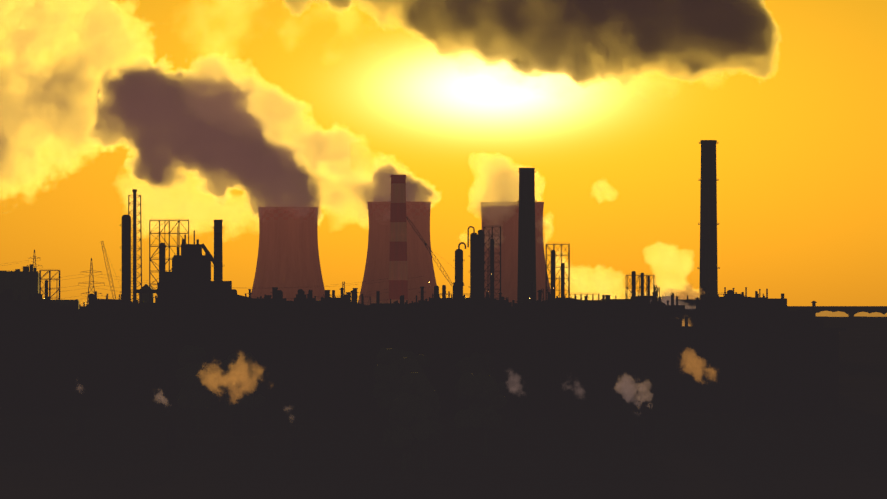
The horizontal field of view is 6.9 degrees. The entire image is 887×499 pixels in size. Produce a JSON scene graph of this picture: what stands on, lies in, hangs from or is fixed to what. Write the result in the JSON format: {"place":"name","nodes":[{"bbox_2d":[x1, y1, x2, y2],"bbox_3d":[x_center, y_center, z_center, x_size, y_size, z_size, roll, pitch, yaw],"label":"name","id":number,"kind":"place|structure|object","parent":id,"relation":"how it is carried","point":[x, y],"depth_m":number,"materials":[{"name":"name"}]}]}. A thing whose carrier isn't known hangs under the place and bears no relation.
{"place":"outdoors","nodes":[
{"label":"outdoors","id":0,"kind":"place"},
{"bbox_2d":[139,284,153,302],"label":"silo house","id":1,"kind":"structure","parent":0,"point":[145,297],"depth_m":6580.31,"materials":[{"name":"concrete"}]},
{"bbox_2d":[0,306,886,498],"bbox_3d":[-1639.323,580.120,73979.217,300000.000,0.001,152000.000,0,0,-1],"label":"ground","id":2,"kind":"structure","parent":0,"point":[119,453],"depth_m":1240.68,"materials":[{"name":"soil"}]},
{"bbox_2d":[27,250,41,268],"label":"pylon","id":3,"kind":"object","parent":2,"relation":"on","point":[35,260],"depth_m":7391.72,"materials":[{"name":"metal"}]},
{"bbox_2d":[0,264,78,304],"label":"plant building","id":4,"kind":"structure","parent":2,"relation":"on","point":[24,283],"depth_m":6273.25,"materials":[{"name":"concrete"}]},
{"bbox_2d":[39,270,59,299],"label":"process frame","id":5,"kind":"object","parent":2,"relation":"on","point":[50,278],"depth_m":6281.93,"materials":[{"name":"metal"}]},
{"bbox_2d":[78,258,104,303],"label":"pylon","id":6,"kind":"object","parent":2,"relation":"on","point":[92,281],"depth_m":6793.32,"materials":[{"name":"metal"}]},
{"bbox_2d":[2,260,422,304],"bbox_3d":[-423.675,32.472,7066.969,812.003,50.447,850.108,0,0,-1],"label":"power lines","id":7,"kind":"object","parent":6,"relation":"attached to","point":[233,287],"depth_m":6923.27,"materials":[{"name":"metal"}]},
{"bbox_2d":[101,242,120,298],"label":"crawler crane","id":8,"kind":"object","parent":2,"relation":"on","point":[107,270],"depth_m":6094.06,"materials":[{"name":"metal"}]},
{"bbox_2d":[120,189,141,302],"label":"flare lattice stack","id":9,"kind":"object","parent":2,"relation":"on","point":[126,224],"depth_m":5794.34,"materials":[{"name":"metal"}]},
{"bbox_2d":[149,219,188,302],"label":"process frame","id":10,"kind":"object","parent":2,"relation":"on","point":[161,252],"depth_m":5985.58,"materials":[{"name":"metal"}]},
{"bbox_2d":[137,230,231,306],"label":"industrial building","id":11,"kind":"structure","parent":2,"relation":"on","point":[191,273],"depth_m":5879.25,"materials":[{"name":"metal"}]},
{"bbox_2d":[214,220,222,280],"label":"chimney","id":12,"kind":"object","parent":2,"relation":"on","point":[218,258],"depth_m":5994.21,"materials":[{"name":"paint"}]},
{"bbox_2d":[251,207,324,300],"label":"cooling tower","id":13,"kind":"structure","parent":2,"relation":"on","point":[288,253],"depth_m":7969.09,"materials":[{"name":"concrete"}]},
{"bbox_2d":[176,345,506,469],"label":"tree belt","id":14,"kind":"object","parent":2,"relation":"on","point":[405,394],"depth_m":1235.34,"materials":[{"name":"black plant"}]},
{"bbox_2d":[0,384,720,460],"bbox_3d":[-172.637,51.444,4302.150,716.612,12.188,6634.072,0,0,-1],"label":"steam vent stacks","id":15,"kind":"object","parent":2,"relation":"on","point":[296,440],"depth_m":1421.64,"materials":[{"name":"metal"}]},
{"bbox_2d":[1,285,758,310],"bbox_3d":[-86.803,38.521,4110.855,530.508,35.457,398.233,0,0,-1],"label":"industrial buildings","id":16,"kind":"structure","parent":2,"relation":"on","point":[563,301],"depth_m":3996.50,"materials":[{"name":"metal"}]},
{"bbox_2d":[0,291,761,386],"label":"plant row","id":17,"kind":"object","parent":2,"relation":"on","point":[748,317],"depth_m":2288.23,"materials":[{"name":"metal"}]},
{"bbox_2d":[0,291,765,352],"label":"plant row","id":18,"kind":"object","parent":2,"relation":"on","point":[673,311],"depth_m":2524.54,"materials":[{"name":"metal"}]},
{"bbox_2d":[0,282,765,308],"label":"industrial buildings","id":19,"kind":"structure","parent":2,"relation":"on","point":[92,296],"depth_m":5306.73,"materials":[{"name":"metal"}]},
{"bbox_2d":[0,287,786,318],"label":"industrial buildings","id":20,"kind":"structure","parent":2,"relation":"on","point":[767,305],"depth_m":3664.13,"materials":[{"name":"metal"}]},
{"bbox_2d":[388,175,408,303],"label":"striped chimney","id":21,"kind":"object","parent":2,"relation":"on","point":[398,279],"depth_m":6494.44,"materials":[{"name":"paint"}]},
{"bbox_2d":[358,201,439,304],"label":"cooling tower","id":22,"kind":"structure","parent":2,"relation":"on","point":[419,262],"depth_m":7574.14,"materials":[{"name":"concrete"}]},
{"bbox_2d":[40,286,764,308],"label":"industrial buildings","id":23,"kind":"structure","parent":2,"relation":"on","point":[614,301],"depth_m":4969.82,"materials":[{"name":"metal"}]},
{"bbox_2d":[34,290,771,319],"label":"industrial buildings","id":24,"kind":"structure","parent":2,"relation":"on","point":[128,307],"depth_m":3194.30,"materials":[{"name":"metal"}]},
{"bbox_2d":[0,288,833,403],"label":"plant row","id":25,"kind":"object","parent":2,"relation":"on","point":[17,320],"depth_m":1959.53,"materials":[{"name":"metal"}]},
{"bbox_2d":[75,291,768,318],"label":"industrial buildings","id":26,"kind":"structure","parent":2,"relation":"on","point":[92,305],"depth_m":2980.32,"materials":[{"name":"metal"}]},
{"bbox_2d":[0,291,845,419],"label":"plant row","id":27,"kind":"object","parent":2,"relation":"on","point":[333,378],"depth_m":1700.11,"materials":[{"name":"metal"}]},
{"bbox_2d":[406,217,463,297],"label":"crawler crane","id":28,"kind":"object","parent":2,"relation":"on","point":[429,249],"depth_m":6400.01,"materials":[{"name":"metal"}]},
{"bbox_2d":[432,293,470,297],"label":"pipe rack","id":29,"kind":"object","parent":2,"relation":"on","point":[451,294],"depth_m":6195.26,"materials":[{"name":"metal"}]},
{"bbox_2d":[453,226,484,298],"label":"distillation columns","id":30,"kind":"structure","parent":2,"relation":"on","point":[476,256],"depth_m":6299.72,"materials":[{"name":"metal"}]},
{"bbox_2d":[483,226,500,298],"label":"process frame","id":31,"kind":"object","parent":2,"relation":"on","point":[492,269],"depth_m":6294.29,"materials":[{"name":"metal"}]},
{"bbox_2d":[481,202,550,302],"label":"cooling tower","id":32,"kind":"structure","parent":2,"relation":"on","point":[509,265],"depth_m":7572.61,"materials":[{"name":"concrete"}]},
{"bbox_2d":[517,168,536,302],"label":"chimney","id":33,"kind":"object","parent":2,"relation":"on","point":[526,250],"depth_m":6197.02,"materials":[{"name":"concrete"}]},
{"bbox_2d":[546,243,569,299],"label":"process frame","id":34,"kind":"object","parent":2,"relation":"on","point":[552,271],"depth_m":5999.67,"materials":[{"name":"metal"}]},
{"bbox_2d":[568,293,598,299],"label":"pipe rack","id":35,"kind":"object","parent":2,"relation":"on","point":[586,295],"depth_m":6009.03,"materials":[{"name":"metal"}]},
{"bbox_2d":[626,271,654,298],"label":"process frame","id":36,"kind":"object","parent":2,"relation":"on","point":[634,281],"depth_m":5600.58,"materials":[{"name":"metal"}]},
{"bbox_2d":[697,140,719,296],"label":"chimney","id":37,"kind":"object","parent":2,"relation":"on","point":[708,224],"depth_m":5200.42,"materials":[{"name":"concrete"}]},
{"bbox_2d":[816,311,886,316],"bbox_3d":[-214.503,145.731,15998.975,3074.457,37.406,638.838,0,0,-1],"label":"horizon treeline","id":38,"kind":"object","parent":2,"relation":"on","point":[839,314],"depth_m":15856.17,"materials":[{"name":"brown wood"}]},
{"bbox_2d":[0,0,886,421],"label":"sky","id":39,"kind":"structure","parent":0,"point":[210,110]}
]}

